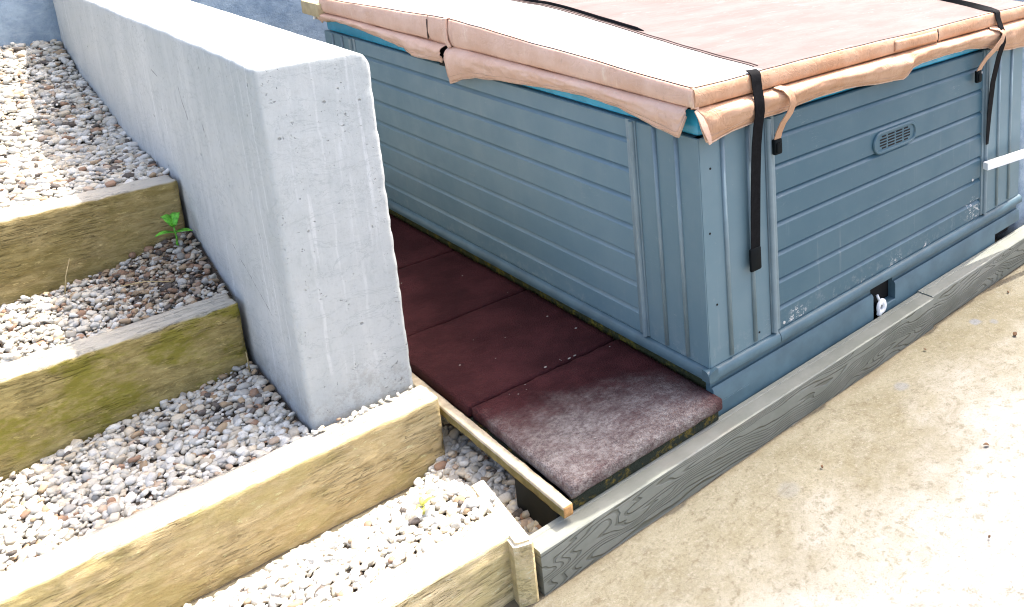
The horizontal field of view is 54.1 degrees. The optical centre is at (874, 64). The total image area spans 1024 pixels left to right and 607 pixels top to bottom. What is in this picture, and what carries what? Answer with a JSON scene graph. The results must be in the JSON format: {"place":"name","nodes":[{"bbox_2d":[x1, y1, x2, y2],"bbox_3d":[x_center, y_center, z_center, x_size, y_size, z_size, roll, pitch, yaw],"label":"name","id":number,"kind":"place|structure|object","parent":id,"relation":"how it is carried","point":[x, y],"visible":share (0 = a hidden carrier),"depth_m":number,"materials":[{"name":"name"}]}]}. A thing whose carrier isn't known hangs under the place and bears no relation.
{"place":"outdoors","nodes":[
{"label":"outdoors","id":0,"kind":"place"},
{"bbox_2d":[0,44,110,197],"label":"soil","id":1,"kind":"structure","parent":0,"point":[59,107],"depth_m":3.84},
{"bbox_2d":[0,175,184,306],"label":"timber sleeper","id":2,"kind":"object","parent":1,"relation":"on","point":[92,232],"visible":0.77,"depth_m":3.09,"materials":[{"name":"brown wood"}]},
{"bbox_2d":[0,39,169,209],"bbox_3d":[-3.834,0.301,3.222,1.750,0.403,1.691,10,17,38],"label":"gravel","id":3,"kind":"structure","parent":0,"point":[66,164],"depth_m":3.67,"materials":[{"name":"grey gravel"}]},
{"bbox_2d":[0,231,231,364],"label":"gravel","id":4,"kind":"structure","parent":0,"point":[33,315],"depth_m":2.99,"materials":[{"name":"grey gravel"}]},
{"bbox_2d":[64,258,69,293],"bbox_3d":[-2.744,0.723,3.020,0.009,0.116,0.049,-1,13,-2],"label":"straw","id":5,"kind":"object","parent":4,"relation":"on","point":[65,277],"visible":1,"depth_m":3.02,"materials":[{"name":"beige plant"}]},
{"bbox_2d":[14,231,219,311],"bbox_3d":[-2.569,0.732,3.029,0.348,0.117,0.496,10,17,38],"label":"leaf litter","id":6,"kind":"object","parent":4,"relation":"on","point":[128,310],"visible":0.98,"depth_m":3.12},
{"bbox_2d":[120,281,170,286],"bbox_3d":[-2.482,0.745,3.028,0.145,0.018,0.012,-4,14,-16],"label":"straw","id":7,"kind":"object","parent":4,"relation":"on","point":[143,281],"visible":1,"depth_m":3.02,"materials":[{"name":"beige plant"}]},
{"bbox_2d":[155,212,192,245],"bbox_3d":[-2.539,0.608,3.216,0.079,0.127,0.106,10,17,38],"label":"weed","id":8,"kind":"object","parent":4,"relation":"on","point":[171,219],"visible":1,"depth_m":3.22,"materials":[{"name":"green plant"}]},
{"bbox_2d":[0,361,411,572],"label":"gravel","id":9,"kind":"structure","parent":0,"point":[63,490],"depth_m":2.64,"materials":[{"name":"grey gravel"}]},
{"bbox_2d":[0,293,248,481],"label":"timber sleeper","id":10,"kind":"object","parent":9,"relation":"on","point":[53,400],"visible":0.77,"depth_m":2.77,"materials":[{"name":"brown wood"}]},
{"bbox_2d":[183,460,499,606],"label":"gravel","id":11,"kind":"structure","parent":0,"point":[370,539],"depth_m":2.40,"materials":[{"name":"white gravel"}]},
{"bbox_2d":[415,496,434,514],"bbox_3d":[-1.263,1.246,2.493,0.044,0.044,0.050,0,13,2],"label":"sprout","id":12,"kind":"object","parent":11,"relation":"on","point":[422,503],"visible":1,"depth_m":2.50,"materials":[{"name":"yellow plant"}]},
{"bbox_2d":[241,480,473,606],"bbox_3d":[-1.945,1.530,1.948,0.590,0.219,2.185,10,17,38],"label":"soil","id":13,"kind":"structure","parent":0,"point":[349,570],"depth_m":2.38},
{"bbox_2d":[188,239,1023,606],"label":"patio","id":14,"kind":"structure","parent":0,"point":[910,493],"depth_m":2.80,"materials":[{"name":"concrete"}]},
{"bbox_2d":[0,385,444,606],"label":"timber sleeper","id":15,"kind":"object","parent":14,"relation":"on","point":[182,547],"visible":0.92,"depth_m":2.54,"materials":[{"name":"brown wood"}]},
{"bbox_2d":[53,0,412,432],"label":"concrete wall","id":16,"kind":"structure","parent":14,"relation":"on","point":[260,141],"depth_m":2.83,"materials":[{"name":"grey concrete"}]},
{"bbox_2d":[470,480,538,606],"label":"edging plank","id":17,"kind":"object","parent":14,"relation":"on","point":[522,565],"visible":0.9,"depth_m":2.43,"materials":[{"name":"wood"}]},
{"bbox_2d":[0,0,1023,48],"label":"retaining wall","id":18,"kind":"structure","parent":14,"relation":"on","point":[28,22],"depth_m":4.77,"materials":[{"name":"grey concrete"}]},
{"bbox_2d":[324,21,1022,415],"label":"hot tub","id":19,"kind":"object","parent":14,"relation":"on","point":[616,223],"visible":0.77,"depth_m":3.45,"materials":[{"name":"plastic"}]},
{"bbox_2d":[301,0,329,21],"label":"wooden block","id":20,"kind":"structure","parent":19,"relation":"attached to","point":[313,8],"depth_m":4.58,"materials":[{"name":"brown wood"}]},
{"bbox_2d":[317,0,1023,154],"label":"tub cover","id":21,"kind":"object","parent":19,"relation":"on","point":[669,65],"visible":0.99,"depth_m":3.49,"materials":[{"name":"leather"}]},
{"bbox_2d":[523,0,643,30],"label":"tie down strap","id":22,"kind":"object","parent":21,"relation":"on","point":[589,14],"visible":1,"depth_m":3.80,"materials":[{"name":"black fabric"}]},
{"bbox_2d":[745,69,764,271],"bbox_3d":[-0.396,0.366,2.986,0.054,0.706,0.070,10,17,38],"label":"tie down strap","id":23,"kind":"object","parent":21,"relation":"hanging from","point":[755,249],"visible":1,"depth_m":2.98,"materials":[{"name":"black fabric"}]},
{"bbox_2d":[941,0,1005,144],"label":"tie down strap","id":24,"kind":"object","parent":21,"relation":"hanging from","point":[1001,47],"visible":1,"depth_m":4.11,"materials":[{"name":"black fabric"}]},
{"bbox_2d":[529,293,933,595],"bbox_3d":[-0.362,1.238,3.179,0.086,0.145,1.852,10,17,38],"label":"decking board","id":25,"kind":"object","parent":14,"relation":"on","point":[586,534],"visible":0.99,"depth_m":2.93,"materials":[{"name":"grey wood"}]},
{"bbox_2d":[569,412,718,510],"bbox_3d":[-0.707,1.232,2.798,0.012,0.040,0.560,10,17,38],"label":"deck joist","id":26,"kind":"object","parent":25,"relation":"on","point":[592,492],"visible":0.63,"depth_m":2.76,"materials":[{"name":"wood"}]},
{"bbox_2d":[917,225,1023,324],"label":"decking board","id":27,"kind":"object","parent":14,"relation":"on","point":[954,289],"visible":0.97,"depth_m":4.13,"materials":[{"name":"grey wood"}]},
{"bbox_2d":[983,149,1023,169],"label":"handrail","id":28,"kind":"object","parent":14,"relation":"on","point":[1003,160],"visible":1,"depth_m":4.22,"materials":[{"name":"white plastic"}]},
{"bbox_2d":[995,47,1023,239],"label":"wall","id":29,"kind":"structure","parent":14,"relation":"on","point":[1019,223],"depth_m":4.66,"materials":[{"name":"grey concrete"}]},
{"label":"soil","id":30,"kind":"structure","parent":0,"visible":0},
{"bbox_2d":[427,415,541,535],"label":"gravel","id":31,"kind":"structure","parent":30,"relation":"on","point":[467,459],"depth_m":2.89,"materials":[{"name":"grey gravel"}]},
{"bbox_2d":[514,467,568,526],"bbox_3d":[-0.944,1.337,2.731,0.240,0.166,0.198,10,17,38],"label":"support box","id":32,"kind":"object","parent":31,"relation":"on","point":[541,513],"visible":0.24,"depth_m":2.66,"materials":[{"name":"black plastic"}]},
{"bbox_2d":[418,377,532,467],"bbox_3d":[-2.137,1.068,3.624,2.775,0.076,0.045,10,17,38],"label":"deck joist","id":33,"kind":"object","parent":32,"relation":"on","point":[503,444],"visible":0.1,"depth_m":2.85,"materials":[{"name":"brown wood"}]},
{"bbox_2d":[390,217,453,269],"bbox_3d":[-2.374,0.889,4.126,0.621,0.046,0.570,10,17,38],"label":"rubber tile","id":34,"kind":"object","parent":33,"relation":"on","point":[413,245],"visible":0.27,"depth_m":4.18,"materials":[{"name":"red rubber"}]},
{"bbox_2d":[397,251,525,336],"bbox_3d":[-1.887,0.976,3.739,0.617,0.046,0.570,10,17,38],"label":"rubber tile","id":35,"kind":"object","parent":33,"relation":"on","point":[438,290],"visible":0.66,"depth_m":3.75,"materials":[{"name":"red rubber"}]},
{"bbox_2d":[412,373,572,518],"bbox_3d":[-1.625,1.136,3.154,1.968,0.040,0.031,10,17,39],"label":"timber batten","id":36,"kind":"object","parent":32,"relation":"on","point":[548,494],"visible":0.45,"depth_m":2.75,"materials":[{"name":"beige wood"}]},
{"bbox_3d":[-1.824,0.979,3.997,2.775,0.076,0.045,10,17,38],"label":"deck joist","id":37,"kind":"object","parent":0,"visible":0},
{"bbox_2d":[407,290,613,417],"bbox_3d":[-1.402,1.062,3.352,0.625,0.046,0.575,10,17,38],"label":"rubber tile","id":38,"kind":"object","parent":37,"relation":"on","point":[528,348],"visible":0.9,"depth_m":3.30,"materials":[{"name":"red rubber"}]},
{"bbox_2d":[401,275,650,438],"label":"crumbs","id":39,"kind":"object","parent":38,"relation":"on","point":[545,366],"visible":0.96,"depth_m":3.22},
{"bbox_2d":[472,339,722,498],"bbox_3d":[-0.921,1.149,2.969,0.612,0.046,0.579,10,17,38],"label":"rubber tile","id":40,"kind":"object","parent":37,"relation":"on","point":[551,425],"visible":1,"depth_m":2.91,"materials":[{"name":"rubber"}]},
{"label":"ground","id":41,"kind":"structure","parent":0,"visible":0},
{"bbox_2d":[331,511,516,606],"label":"timber sleeper","id":42,"kind":"object","parent":41,"relation":"on","point":[469,566],"visible":0.88,"depth_m":2.34,"materials":[{"name":"wood"}]}
]}

